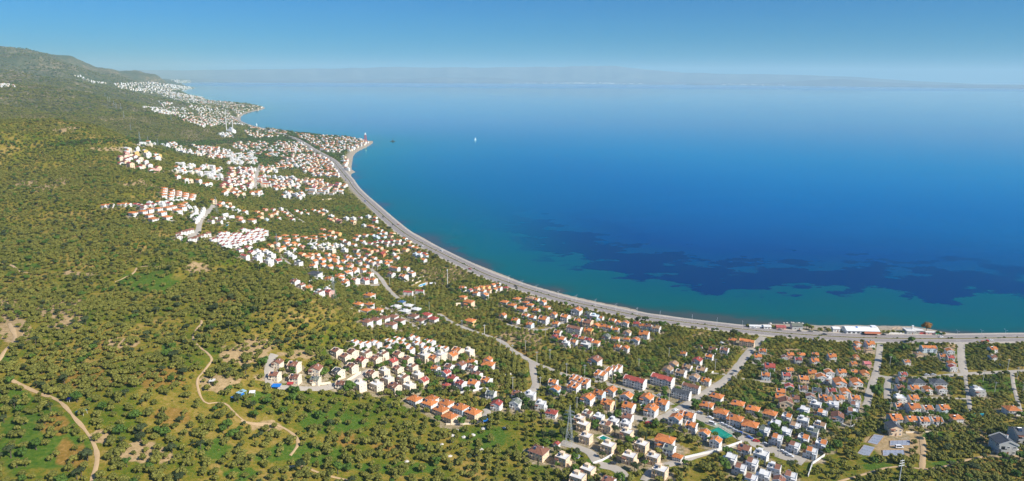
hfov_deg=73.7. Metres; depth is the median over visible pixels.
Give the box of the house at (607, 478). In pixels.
[601,475,616,480]
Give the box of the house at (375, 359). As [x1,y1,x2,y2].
[369,355,382,364]
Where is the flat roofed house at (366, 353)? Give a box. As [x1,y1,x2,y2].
[359,348,371,359]
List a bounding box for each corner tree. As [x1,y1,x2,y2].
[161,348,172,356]
[257,355,268,369]
[342,380,356,390]
[651,420,659,427]
[691,398,701,409]
[732,432,741,441]
[869,384,883,395]
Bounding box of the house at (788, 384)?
[784,382,793,392]
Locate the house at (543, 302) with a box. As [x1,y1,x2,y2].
[539,299,546,305]
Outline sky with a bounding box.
[0,0,1023,82]
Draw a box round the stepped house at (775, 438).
[768,432,782,446]
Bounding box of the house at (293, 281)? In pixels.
[289,278,299,285]
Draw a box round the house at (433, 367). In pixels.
[430,365,440,370]
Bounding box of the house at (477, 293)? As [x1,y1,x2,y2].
[472,291,479,295]
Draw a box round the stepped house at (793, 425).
[787,421,800,433]
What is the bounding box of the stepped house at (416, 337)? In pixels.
[413,335,419,341]
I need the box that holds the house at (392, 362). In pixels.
[386,357,397,367]
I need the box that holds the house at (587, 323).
[582,319,593,327]
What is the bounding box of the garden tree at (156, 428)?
[152,425,159,432]
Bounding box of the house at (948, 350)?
[944,347,954,354]
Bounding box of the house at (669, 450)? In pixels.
[662,443,676,456]
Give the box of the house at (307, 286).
[302,285,312,290]
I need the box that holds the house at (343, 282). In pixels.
[341,280,349,286]
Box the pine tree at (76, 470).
[70,468,81,479]
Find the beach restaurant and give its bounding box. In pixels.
[841,325,880,333]
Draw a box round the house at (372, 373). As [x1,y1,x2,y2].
[365,369,378,380]
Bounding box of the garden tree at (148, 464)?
[145,462,153,467]
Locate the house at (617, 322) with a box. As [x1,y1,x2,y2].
[615,320,620,325]
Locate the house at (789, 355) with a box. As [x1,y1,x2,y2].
[786,352,793,358]
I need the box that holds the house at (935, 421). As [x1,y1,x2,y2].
[928,416,943,426]
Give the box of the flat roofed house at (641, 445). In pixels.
[634,438,648,453]
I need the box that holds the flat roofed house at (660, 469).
[651,462,668,480]
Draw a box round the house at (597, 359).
[587,355,602,365]
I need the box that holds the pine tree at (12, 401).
[9,399,17,407]
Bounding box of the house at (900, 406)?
[893,402,903,410]
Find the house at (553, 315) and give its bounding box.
[549,312,557,318]
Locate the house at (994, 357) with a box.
[987,354,997,360]
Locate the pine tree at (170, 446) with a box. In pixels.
[165,443,176,452]
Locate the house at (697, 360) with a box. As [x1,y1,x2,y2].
[692,356,702,365]
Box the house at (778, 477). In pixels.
[772,474,785,480]
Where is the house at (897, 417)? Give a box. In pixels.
[886,412,903,425]
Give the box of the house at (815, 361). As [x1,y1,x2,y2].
[809,357,819,365]
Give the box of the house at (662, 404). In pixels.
[655,397,669,411]
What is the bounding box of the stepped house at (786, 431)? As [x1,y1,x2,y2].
[781,426,791,436]
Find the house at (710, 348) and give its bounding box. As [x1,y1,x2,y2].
[708,346,716,354]
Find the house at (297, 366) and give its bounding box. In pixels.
[286,360,301,373]
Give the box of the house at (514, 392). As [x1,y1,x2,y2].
[511,390,521,398]
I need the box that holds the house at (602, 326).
[600,323,606,330]
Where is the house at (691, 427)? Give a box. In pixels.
[685,420,698,433]
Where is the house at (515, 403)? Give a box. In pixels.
[509,398,521,410]
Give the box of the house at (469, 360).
[467,358,477,365]
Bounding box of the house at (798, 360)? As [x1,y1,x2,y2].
[794,357,802,363]
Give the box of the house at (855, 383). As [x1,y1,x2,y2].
[849,377,863,388]
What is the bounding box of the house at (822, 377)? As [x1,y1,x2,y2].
[815,372,827,383]
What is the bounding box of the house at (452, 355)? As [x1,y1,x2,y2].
[447,350,458,361]
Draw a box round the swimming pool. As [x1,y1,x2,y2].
[596,434,614,440]
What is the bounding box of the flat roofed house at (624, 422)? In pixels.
[620,418,631,428]
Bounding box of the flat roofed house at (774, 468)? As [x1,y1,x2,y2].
[767,461,781,476]
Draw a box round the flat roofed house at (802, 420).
[796,414,809,427]
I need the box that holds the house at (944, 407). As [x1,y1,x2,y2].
[935,403,950,412]
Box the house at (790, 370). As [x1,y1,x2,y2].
[785,367,793,374]
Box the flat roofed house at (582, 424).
[576,418,590,431]
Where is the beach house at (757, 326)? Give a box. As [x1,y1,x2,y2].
[749,324,762,327]
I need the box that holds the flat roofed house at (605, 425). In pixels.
[598,419,612,433]
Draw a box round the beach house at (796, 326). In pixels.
[790,323,802,329]
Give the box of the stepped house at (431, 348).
[428,346,434,352]
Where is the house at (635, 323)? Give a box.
[633,321,640,327]
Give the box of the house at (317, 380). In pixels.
[310,375,321,385]
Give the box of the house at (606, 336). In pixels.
[602,333,610,341]
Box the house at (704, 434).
[698,428,710,440]
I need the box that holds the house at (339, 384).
[335,379,344,390]
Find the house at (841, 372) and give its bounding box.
[835,369,846,376]
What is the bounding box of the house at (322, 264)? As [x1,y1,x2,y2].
[319,262,325,267]
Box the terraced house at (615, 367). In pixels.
[611,365,617,374]
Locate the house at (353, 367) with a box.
[345,362,358,373]
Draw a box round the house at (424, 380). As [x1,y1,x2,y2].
[417,376,429,387]
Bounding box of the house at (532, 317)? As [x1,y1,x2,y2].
[528,315,536,320]
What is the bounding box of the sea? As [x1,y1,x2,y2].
[181,83,1023,333]
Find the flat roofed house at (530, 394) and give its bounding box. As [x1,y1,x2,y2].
[525,389,535,400]
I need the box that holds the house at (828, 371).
[823,368,834,377]
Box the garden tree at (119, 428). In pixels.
[110,423,127,434]
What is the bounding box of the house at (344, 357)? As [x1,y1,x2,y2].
[339,352,352,363]
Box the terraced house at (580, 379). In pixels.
[577,377,584,387]
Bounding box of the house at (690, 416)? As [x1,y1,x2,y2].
[682,410,696,422]
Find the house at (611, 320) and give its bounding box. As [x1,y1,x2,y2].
[608,318,616,324]
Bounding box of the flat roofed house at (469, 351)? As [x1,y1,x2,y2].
[463,346,474,356]
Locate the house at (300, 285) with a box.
[297,282,304,288]
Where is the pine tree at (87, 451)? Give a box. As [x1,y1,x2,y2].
[77,447,93,460]
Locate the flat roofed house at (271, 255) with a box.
[266,252,275,258]
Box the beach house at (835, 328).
[831,326,839,331]
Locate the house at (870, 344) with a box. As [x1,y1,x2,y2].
[863,340,875,347]
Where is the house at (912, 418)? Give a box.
[903,415,917,425]
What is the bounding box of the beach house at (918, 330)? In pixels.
[914,328,923,333]
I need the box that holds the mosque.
[225,118,235,132]
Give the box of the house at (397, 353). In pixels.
[392,350,403,360]
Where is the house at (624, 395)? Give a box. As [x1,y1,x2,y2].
[619,391,633,401]
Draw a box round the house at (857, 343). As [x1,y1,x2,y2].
[853,341,861,346]
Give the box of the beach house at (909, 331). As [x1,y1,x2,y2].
[902,327,915,333]
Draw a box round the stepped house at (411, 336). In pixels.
[407,333,414,340]
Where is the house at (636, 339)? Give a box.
[631,336,639,345]
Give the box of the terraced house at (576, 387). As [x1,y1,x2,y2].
[571,382,580,392]
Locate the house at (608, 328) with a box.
[605,325,611,331]
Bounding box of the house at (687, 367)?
[682,363,692,372]
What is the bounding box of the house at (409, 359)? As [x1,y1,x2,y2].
[401,355,413,364]
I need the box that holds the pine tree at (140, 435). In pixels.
[134,431,145,443]
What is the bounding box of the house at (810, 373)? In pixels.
[807,369,816,377]
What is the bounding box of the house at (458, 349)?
[451,346,464,357]
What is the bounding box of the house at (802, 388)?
[798,385,807,392]
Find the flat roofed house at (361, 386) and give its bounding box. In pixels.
[353,378,366,392]
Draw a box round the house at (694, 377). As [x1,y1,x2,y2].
[689,373,699,383]
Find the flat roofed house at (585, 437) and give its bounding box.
[579,430,592,445]
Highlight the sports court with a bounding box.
[710,423,732,438]
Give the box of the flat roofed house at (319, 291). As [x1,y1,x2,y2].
[312,289,324,297]
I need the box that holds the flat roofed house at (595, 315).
[590,313,599,321]
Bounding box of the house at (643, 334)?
[638,330,649,339]
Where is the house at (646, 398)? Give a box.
[639,392,653,404]
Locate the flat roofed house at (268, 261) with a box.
[263,257,273,266]
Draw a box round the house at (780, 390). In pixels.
[776,388,785,393]
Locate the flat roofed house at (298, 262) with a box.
[294,260,303,267]
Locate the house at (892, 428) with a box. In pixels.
[884,420,902,435]
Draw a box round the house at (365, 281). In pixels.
[360,277,369,284]
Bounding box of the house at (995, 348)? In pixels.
[987,346,997,352]
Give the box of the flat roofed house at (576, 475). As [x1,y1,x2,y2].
[569,469,586,480]
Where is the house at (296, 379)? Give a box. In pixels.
[288,373,301,385]
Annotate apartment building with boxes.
[240,253,249,260]
[389,265,400,272]
[403,291,412,295]
[415,289,423,293]
[566,324,582,334]
[623,374,646,390]
[650,372,674,388]
[671,387,691,400]
[682,382,700,394]
[739,338,754,347]
[919,345,937,352]
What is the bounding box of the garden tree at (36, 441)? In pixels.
[29,437,40,449]
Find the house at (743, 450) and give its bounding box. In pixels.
[737,443,751,456]
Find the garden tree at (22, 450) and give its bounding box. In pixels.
[16,445,27,456]
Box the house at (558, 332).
[553,329,562,335]
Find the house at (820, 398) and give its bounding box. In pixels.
[817,393,827,402]
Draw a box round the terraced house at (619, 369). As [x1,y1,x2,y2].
[616,364,622,373]
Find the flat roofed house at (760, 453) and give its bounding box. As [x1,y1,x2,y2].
[753,447,769,464]
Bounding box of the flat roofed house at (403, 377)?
[396,372,409,384]
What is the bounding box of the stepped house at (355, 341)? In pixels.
[350,338,358,346]
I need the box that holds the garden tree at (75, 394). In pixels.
[69,390,82,401]
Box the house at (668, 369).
[662,365,673,375]
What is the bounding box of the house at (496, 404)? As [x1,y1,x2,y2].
[490,399,502,410]
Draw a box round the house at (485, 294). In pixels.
[480,292,488,298]
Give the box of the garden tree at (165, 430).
[159,426,170,436]
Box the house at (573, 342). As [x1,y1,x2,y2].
[569,339,578,346]
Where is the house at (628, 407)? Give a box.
[621,401,635,413]
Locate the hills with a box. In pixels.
[117,66,1023,88]
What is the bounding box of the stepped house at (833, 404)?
[826,401,838,410]
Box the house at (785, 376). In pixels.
[781,372,790,380]
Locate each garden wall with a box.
[312,382,330,385]
[347,371,360,379]
[446,420,480,424]
[460,387,488,393]
[593,453,612,462]
[684,440,741,457]
[808,454,824,475]
[906,430,937,432]
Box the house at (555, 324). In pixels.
[552,321,559,327]
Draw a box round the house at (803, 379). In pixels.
[797,374,809,384]
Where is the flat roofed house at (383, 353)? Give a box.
[376,349,388,360]
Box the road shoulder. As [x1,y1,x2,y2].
[235,117,1023,343]
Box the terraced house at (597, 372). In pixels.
[594,369,601,378]
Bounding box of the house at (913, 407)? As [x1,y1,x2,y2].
[904,401,921,414]
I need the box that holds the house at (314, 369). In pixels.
[308,363,322,375]
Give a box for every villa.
[127,211,137,216]
[139,210,147,213]
[145,213,153,217]
[146,208,153,213]
[147,217,158,221]
[154,207,162,210]
[157,211,166,215]
[161,215,172,220]
[162,206,171,210]
[172,208,182,214]
[178,205,186,210]
[247,218,256,223]
[308,271,322,278]
[352,302,363,307]
[360,318,373,326]
[361,308,372,312]
[362,292,375,298]
[364,302,374,308]
[370,317,382,324]
[373,307,383,314]
[380,315,389,322]
[385,321,397,328]
[389,314,399,320]
[391,304,401,310]
[394,318,405,324]
[399,308,410,314]
[404,303,412,308]
[406,394,422,407]
[407,313,418,320]
[411,307,421,313]
[414,317,425,324]
[421,398,438,411]
[422,312,432,318]
[425,394,439,400]
[427,316,438,322]
[432,404,449,416]
[438,398,453,410]
[441,411,458,422]
[442,382,450,387]
[452,402,469,415]
[459,295,467,299]
[463,299,474,307]
[464,407,481,419]
[465,318,476,324]
[481,361,495,369]
[500,300,508,304]
[507,303,516,308]
[516,306,527,312]
[525,296,533,301]
[527,444,549,462]
[545,409,558,418]
[591,340,600,346]
[611,336,619,341]
[654,433,675,450]
[672,453,683,462]
[699,400,714,409]
[709,392,724,401]
[713,407,729,419]
[726,413,744,427]
[728,337,736,343]
[730,399,745,407]
[741,419,759,433]
[745,404,760,415]
[762,408,777,419]
[796,352,805,358]
[863,347,872,353]
[907,377,926,388]
[913,351,924,357]
[928,378,947,388]
[948,414,964,423]
[1001,405,1021,415]
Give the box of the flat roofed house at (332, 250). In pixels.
[328,248,335,253]
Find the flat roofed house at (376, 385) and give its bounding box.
[369,379,383,392]
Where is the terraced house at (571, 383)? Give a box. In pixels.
[567,380,575,391]
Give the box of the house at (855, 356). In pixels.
[852,354,859,359]
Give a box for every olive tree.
[10,458,21,467]
[12,429,26,437]
[17,441,29,446]
[17,470,26,474]
[21,457,30,466]
[35,423,44,430]
[38,414,49,423]
[41,438,50,444]
[45,429,58,437]
[46,470,57,479]
[51,449,59,457]
[59,388,70,396]
[60,425,69,433]
[63,463,72,471]
[67,454,76,462]
[77,407,86,414]
[78,435,87,441]
[80,460,88,468]
[90,417,96,424]
[91,433,102,440]
[92,410,101,417]
[94,470,105,477]
[95,418,102,423]
[96,377,104,382]
[103,452,113,460]
[104,425,114,432]
[105,437,115,446]
[107,446,119,453]
[107,472,118,479]
[108,463,117,470]
[110,456,121,463]
[113,390,122,396]
[113,446,125,456]
[114,461,124,469]
[118,441,127,446]
[124,404,134,410]
[128,379,138,386]
[128,425,135,431]
[130,379,139,386]
[132,464,144,472]
[141,439,148,445]
[142,409,153,416]
[144,465,154,472]
[145,427,152,433]
[148,454,162,463]
[149,432,159,439]
[151,449,159,454]
[151,468,164,478]
[152,443,162,449]
[157,411,165,418]
[159,451,167,458]
[160,388,169,395]
[166,435,175,443]
[169,457,177,463]
[170,422,179,427]
[173,452,183,458]
[175,465,185,472]
[179,444,185,450]
[180,428,187,435]
[182,457,189,466]
[184,452,193,457]
[187,421,194,427]
[189,364,196,371]
[191,427,201,435]
[197,449,204,456]
[198,430,208,437]
[199,468,205,476]
[200,423,207,429]
[201,456,211,465]
[206,423,215,429]
[206,439,213,446]
[209,466,218,474]
[213,410,225,418]
[216,402,223,406]
[218,457,226,464]
[223,451,231,459]
[227,461,236,468]
[227,471,237,478]
[233,456,243,465]
[234,446,241,453]
[235,372,245,377]
[235,431,244,439]
[236,452,245,457]
[240,471,249,477]
[242,460,250,464]
[243,399,250,407]
[245,453,254,460]
[257,450,265,455]
[259,458,268,463]
[260,424,269,431]
[260,441,268,446]
[263,450,271,457]
[264,436,272,441]
[265,431,273,436]
[265,473,273,478]
[269,465,279,473]
[273,398,280,403]
[274,431,280,436]
[276,390,285,396]
[276,446,283,452]
[280,465,288,472]
[285,434,296,444]
[286,417,293,423]
[287,411,295,416]
[294,470,304,477]
[296,393,305,399]
[300,413,307,418]
[301,433,308,439]
[301,454,311,464]
[301,465,311,472]
[304,471,313,476]
[306,405,314,412]
[307,423,317,430]
[307,430,317,437]
[309,438,319,447]
[312,450,320,455]
[313,460,319,466]
[317,423,323,430]
[319,442,330,448]
[319,470,325,476]
[322,447,332,454]
[322,461,330,468]
[325,455,332,462]
[325,468,334,477]
[326,425,334,432]
[326,433,335,439]
[331,397,337,403]
[333,417,341,424]
[340,452,349,458]
[343,436,350,443]
[346,458,354,464]
[348,444,355,451]
[354,453,363,462]
[356,428,364,433]
[360,436,369,444]
[360,471,368,476]
[361,451,369,458]
[368,465,376,472]
[372,436,380,444]
[374,449,384,457]
[374,464,381,471]
[376,445,384,450]
[379,404,386,410]
[379,430,387,436]
[383,436,390,441]
[383,441,392,449]
[384,452,391,458]
[388,447,398,456]
[388,465,399,473]
[390,400,399,407]
[391,458,399,464]
[397,468,406,475]
[398,441,407,448]
[398,453,405,460]
[398,462,408,470]
[401,420,410,428]
[401,447,408,454]
[406,433,413,439]
[408,436,417,443]
[410,424,418,430]
[411,418,417,423]
[418,463,425,471]
[420,451,428,456]
[426,445,433,452]
[433,468,441,474]
[434,444,443,451]
[439,427,447,434]
[439,452,447,459]
[445,462,453,469]
[452,390,460,395]
[456,459,462,465]
[458,449,465,455]
[459,470,466,475]
[462,425,468,431]
[466,471,474,477]
[473,462,479,468]
[474,449,482,455]
[484,455,491,462]
[484,462,491,469]
[486,422,491,428]
[487,435,494,442]
[491,447,501,454]
[492,468,499,474]
[495,413,504,419]
[495,463,502,469]
[505,448,511,454]
[511,471,521,476]
[513,453,521,460]
[521,467,530,473]
[522,457,529,462]
[553,468,562,474]
[554,401,561,407]
[557,421,563,426]
[569,429,577,437]
[617,446,623,452]
[624,442,632,448]
[634,469,642,475]
[637,452,644,458]
[654,447,661,452]
[675,469,682,475]
[687,436,696,442]
[688,460,695,465]
[701,462,711,471]
[715,470,722,475]
[829,468,838,474]
[889,455,898,462]
[898,454,907,463]
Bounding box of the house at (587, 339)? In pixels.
[585,337,593,341]
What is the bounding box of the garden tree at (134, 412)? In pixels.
[128,409,141,419]
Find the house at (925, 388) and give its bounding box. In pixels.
[921,385,932,394]
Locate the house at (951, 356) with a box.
[947,354,955,361]
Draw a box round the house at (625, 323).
[621,320,628,326]
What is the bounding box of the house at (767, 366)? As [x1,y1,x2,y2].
[763,362,775,372]
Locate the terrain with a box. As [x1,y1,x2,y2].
[0,46,1023,480]
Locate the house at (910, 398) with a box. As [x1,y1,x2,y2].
[906,395,919,402]
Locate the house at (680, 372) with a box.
[675,368,686,378]
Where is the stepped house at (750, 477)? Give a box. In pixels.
[742,472,757,480]
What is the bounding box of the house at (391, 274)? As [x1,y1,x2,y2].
[387,271,395,277]
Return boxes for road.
[188,204,214,237]
[226,112,1023,341]
[252,166,259,188]
[264,353,334,390]
[328,370,366,385]
[371,269,400,298]
[381,305,418,328]
[437,314,674,404]
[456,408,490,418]
[506,317,571,330]
[523,362,539,392]
[560,440,628,480]
[608,336,766,421]
[640,444,738,480]
[681,408,806,464]
[736,377,784,383]
[862,344,882,406]
[876,369,1023,379]
[884,378,891,399]
[957,343,967,372]
[963,374,971,410]
[1010,371,1022,411]
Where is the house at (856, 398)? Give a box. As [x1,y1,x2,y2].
[848,394,860,402]
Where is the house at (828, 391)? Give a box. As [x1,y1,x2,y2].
[825,387,836,396]
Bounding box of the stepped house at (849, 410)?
[844,406,857,419]
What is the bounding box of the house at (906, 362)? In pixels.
[902,359,910,365]
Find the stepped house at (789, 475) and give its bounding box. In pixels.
[781,469,797,480]
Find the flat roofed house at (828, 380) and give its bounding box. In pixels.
[825,375,832,383]
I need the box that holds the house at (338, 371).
[331,367,345,379]
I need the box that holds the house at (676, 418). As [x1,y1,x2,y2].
[668,412,682,427]
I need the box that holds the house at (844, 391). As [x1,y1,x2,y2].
[839,387,850,397]
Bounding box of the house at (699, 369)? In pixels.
[696,366,707,373]
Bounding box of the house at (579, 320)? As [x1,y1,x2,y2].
[574,318,582,326]
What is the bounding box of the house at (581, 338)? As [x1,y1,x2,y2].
[578,335,585,342]
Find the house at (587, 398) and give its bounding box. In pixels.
[580,392,595,406]
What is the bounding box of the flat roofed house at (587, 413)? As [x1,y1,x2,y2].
[581,409,592,420]
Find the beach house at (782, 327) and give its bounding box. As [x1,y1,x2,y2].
[775,325,785,329]
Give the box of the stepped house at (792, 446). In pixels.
[785,440,800,454]
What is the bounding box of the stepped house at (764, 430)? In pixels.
[756,425,770,437]
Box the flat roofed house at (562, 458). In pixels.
[554,450,571,467]
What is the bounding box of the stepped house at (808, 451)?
[802,445,817,460]
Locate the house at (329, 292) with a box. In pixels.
[325,289,334,296]
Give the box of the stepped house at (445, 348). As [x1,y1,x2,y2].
[441,346,448,351]
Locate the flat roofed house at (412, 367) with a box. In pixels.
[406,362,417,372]
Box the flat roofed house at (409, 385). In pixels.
[402,380,415,393]
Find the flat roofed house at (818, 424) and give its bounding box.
[813,420,825,432]
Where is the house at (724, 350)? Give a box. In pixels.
[720,347,729,354]
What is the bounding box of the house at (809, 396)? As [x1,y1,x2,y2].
[805,392,814,401]
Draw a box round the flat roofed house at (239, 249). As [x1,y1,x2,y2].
[235,247,243,251]
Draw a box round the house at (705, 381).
[701,377,711,386]
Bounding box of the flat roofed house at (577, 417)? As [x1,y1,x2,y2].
[573,413,585,423]
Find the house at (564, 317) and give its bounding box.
[560,313,570,321]
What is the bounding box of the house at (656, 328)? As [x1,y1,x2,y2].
[652,325,660,332]
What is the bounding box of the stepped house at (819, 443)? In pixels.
[812,437,827,452]
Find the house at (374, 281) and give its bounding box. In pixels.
[369,277,377,283]
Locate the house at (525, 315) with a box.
[522,313,529,319]
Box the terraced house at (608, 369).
[604,366,612,376]
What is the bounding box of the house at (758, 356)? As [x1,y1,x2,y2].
[754,353,761,360]
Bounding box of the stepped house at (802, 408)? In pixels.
[797,405,809,416]
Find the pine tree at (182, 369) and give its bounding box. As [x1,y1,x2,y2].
[178,367,187,374]
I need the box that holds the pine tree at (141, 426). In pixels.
[136,422,147,431]
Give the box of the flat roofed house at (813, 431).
[806,426,818,438]
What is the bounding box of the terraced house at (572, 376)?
[569,374,575,381]
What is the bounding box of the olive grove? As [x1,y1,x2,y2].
[0,49,1023,480]
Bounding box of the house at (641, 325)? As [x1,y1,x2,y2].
[639,323,644,329]
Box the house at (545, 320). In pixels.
[538,315,549,325]
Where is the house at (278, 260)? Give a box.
[274,258,281,263]
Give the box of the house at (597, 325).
[592,322,599,328]
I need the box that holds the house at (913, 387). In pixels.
[907,384,919,393]
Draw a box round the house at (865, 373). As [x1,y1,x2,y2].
[859,369,869,378]
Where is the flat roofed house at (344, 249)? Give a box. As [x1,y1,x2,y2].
[341,247,347,252]
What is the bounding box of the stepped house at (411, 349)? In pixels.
[406,346,414,353]
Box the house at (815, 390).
[811,387,821,395]
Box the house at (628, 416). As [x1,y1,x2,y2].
[622,412,633,421]
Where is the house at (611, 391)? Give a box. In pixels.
[605,385,616,397]
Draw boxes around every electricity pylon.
[330,275,336,298]
[434,348,441,376]
[564,407,574,446]
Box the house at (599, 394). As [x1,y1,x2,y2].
[593,389,605,400]
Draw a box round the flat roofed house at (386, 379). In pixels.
[381,374,394,385]
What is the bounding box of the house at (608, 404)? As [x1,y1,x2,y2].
[600,398,614,410]
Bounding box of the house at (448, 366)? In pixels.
[444,363,454,369]
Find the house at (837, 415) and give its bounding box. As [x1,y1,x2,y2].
[830,410,843,424]
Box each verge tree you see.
[884,353,895,362]
[898,344,910,350]
[908,336,915,342]
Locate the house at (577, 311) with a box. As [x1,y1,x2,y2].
[571,306,582,316]
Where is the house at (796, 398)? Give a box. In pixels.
[790,394,799,402]
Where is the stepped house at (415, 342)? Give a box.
[411,340,418,345]
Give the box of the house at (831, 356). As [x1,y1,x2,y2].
[826,353,836,361]
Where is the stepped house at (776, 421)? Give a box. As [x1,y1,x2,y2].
[767,418,780,429]
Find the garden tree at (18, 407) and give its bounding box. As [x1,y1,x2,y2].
[14,405,23,411]
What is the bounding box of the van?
[895,444,903,448]
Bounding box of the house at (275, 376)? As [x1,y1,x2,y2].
[268,370,281,382]
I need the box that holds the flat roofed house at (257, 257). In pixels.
[251,254,262,263]
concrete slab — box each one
[858,445,874,456]
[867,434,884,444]
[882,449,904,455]
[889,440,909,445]
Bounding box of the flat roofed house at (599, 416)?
[593,412,604,421]
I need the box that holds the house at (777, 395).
[775,393,784,398]
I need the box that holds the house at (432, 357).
[427,354,440,363]
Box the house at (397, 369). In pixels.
[391,364,403,375]
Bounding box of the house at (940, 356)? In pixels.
[937,353,946,360]
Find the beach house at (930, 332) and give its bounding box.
[924,331,935,334]
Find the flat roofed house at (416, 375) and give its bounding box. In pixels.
[411,370,423,380]
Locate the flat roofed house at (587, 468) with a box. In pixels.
[580,462,596,478]
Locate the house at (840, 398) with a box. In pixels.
[833,395,844,403]
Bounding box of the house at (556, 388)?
[549,384,560,395]
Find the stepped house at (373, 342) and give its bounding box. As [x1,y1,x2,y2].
[370,339,376,345]
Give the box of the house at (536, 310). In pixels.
[533,307,540,313]
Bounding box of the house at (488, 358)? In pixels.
[483,356,492,361]
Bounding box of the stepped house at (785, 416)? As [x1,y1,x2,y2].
[779,412,791,422]
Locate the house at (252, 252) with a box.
[246,250,256,255]
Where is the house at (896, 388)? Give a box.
[893,384,904,392]
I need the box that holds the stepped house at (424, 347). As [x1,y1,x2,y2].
[420,345,428,351]
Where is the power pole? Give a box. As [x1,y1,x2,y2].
[899,460,904,480]
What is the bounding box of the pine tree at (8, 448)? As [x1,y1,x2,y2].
[2,444,14,457]
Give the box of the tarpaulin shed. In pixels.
[271,383,281,388]
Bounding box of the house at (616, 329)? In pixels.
[612,327,619,332]
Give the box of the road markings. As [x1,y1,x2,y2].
[312,147,1015,341]
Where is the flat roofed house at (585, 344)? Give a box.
[580,340,590,350]
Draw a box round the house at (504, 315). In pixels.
[499,312,506,318]
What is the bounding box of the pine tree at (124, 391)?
[120,388,128,396]
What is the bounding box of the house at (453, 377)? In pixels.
[446,374,458,384]
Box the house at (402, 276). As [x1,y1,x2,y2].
[398,273,408,280]
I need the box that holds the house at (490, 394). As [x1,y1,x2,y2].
[485,390,496,400]
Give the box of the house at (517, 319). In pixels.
[511,317,519,324]
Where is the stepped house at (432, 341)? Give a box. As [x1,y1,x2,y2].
[429,339,435,345]
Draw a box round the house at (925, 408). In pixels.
[920,404,934,414]
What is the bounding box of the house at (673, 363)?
[668,360,678,370]
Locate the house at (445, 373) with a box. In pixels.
[439,369,451,379]
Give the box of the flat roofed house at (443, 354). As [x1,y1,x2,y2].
[433,349,447,360]
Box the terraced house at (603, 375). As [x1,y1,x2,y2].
[599,370,607,380]
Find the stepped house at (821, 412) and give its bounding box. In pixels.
[814,408,827,417]
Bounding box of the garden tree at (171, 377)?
[166,375,174,382]
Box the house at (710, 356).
[705,353,713,361]
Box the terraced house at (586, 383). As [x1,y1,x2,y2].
[582,378,590,388]
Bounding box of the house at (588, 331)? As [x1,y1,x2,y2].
[584,327,593,335]
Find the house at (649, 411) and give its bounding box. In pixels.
[643,403,658,417]
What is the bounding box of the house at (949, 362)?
[946,360,956,366]
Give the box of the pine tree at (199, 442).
[196,439,204,449]
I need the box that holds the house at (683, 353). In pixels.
[680,351,686,355]
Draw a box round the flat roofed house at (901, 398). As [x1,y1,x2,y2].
[893,393,907,403]
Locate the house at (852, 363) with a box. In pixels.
[849,361,857,366]
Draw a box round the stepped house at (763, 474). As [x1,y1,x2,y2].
[755,468,770,480]
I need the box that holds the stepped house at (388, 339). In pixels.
[384,338,392,345]
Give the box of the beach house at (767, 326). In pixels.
[763,325,771,328]
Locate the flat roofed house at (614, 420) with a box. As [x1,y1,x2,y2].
[607,416,619,427]
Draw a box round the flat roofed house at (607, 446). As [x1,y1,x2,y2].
[600,439,616,454]
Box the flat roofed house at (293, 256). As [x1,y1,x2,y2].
[288,254,296,261]
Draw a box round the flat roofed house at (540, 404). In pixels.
[535,399,547,411]
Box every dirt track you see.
[0,323,16,360]
[11,379,99,480]
[192,320,264,425]
[241,420,299,455]
[278,465,346,479]
[838,455,1018,480]
[919,436,925,468]
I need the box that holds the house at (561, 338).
[557,336,566,343]
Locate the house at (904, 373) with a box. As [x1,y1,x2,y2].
[898,371,907,376]
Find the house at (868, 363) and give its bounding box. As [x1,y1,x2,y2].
[862,360,871,367]
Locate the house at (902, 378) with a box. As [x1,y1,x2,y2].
[895,376,906,383]
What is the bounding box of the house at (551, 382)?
[548,378,558,386]
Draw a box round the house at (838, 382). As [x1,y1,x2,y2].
[832,376,847,387]
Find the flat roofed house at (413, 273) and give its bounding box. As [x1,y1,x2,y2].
[407,271,415,277]
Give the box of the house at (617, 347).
[614,344,621,350]
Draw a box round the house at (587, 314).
[584,311,591,317]
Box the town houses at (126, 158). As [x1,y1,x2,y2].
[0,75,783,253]
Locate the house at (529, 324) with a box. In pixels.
[526,322,533,327]
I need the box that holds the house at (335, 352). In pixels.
[330,347,342,358]
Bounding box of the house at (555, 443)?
[553,441,560,446]
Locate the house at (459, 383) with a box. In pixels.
[454,379,467,390]
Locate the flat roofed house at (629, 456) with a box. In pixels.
[621,449,638,466]
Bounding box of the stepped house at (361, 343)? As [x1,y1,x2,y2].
[358,340,363,347]
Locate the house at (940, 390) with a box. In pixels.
[935,385,947,394]
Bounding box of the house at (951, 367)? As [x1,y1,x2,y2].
[947,363,957,371]
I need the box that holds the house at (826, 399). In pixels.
[823,396,832,402]
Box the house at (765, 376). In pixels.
[761,371,770,380]
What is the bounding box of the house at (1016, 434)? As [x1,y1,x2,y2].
[1007,426,1023,444]
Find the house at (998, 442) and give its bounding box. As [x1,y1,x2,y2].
[988,432,1019,454]
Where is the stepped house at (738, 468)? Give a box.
[731,462,746,475]
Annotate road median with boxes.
[233,117,1023,338]
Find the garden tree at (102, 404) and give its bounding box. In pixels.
[97,401,106,410]
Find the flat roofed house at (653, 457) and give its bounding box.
[646,450,660,465]
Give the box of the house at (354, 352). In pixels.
[346,348,358,358]
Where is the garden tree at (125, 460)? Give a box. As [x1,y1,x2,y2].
[122,456,130,466]
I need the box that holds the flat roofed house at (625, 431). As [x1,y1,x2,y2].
[619,426,634,441]
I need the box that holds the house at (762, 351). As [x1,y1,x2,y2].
[758,348,766,354]
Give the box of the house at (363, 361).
[355,356,368,367]
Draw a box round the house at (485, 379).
[480,376,492,386]
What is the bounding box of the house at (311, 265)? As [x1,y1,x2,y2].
[309,263,317,269]
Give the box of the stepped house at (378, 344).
[376,341,381,348]
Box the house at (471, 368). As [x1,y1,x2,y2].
[467,364,477,372]

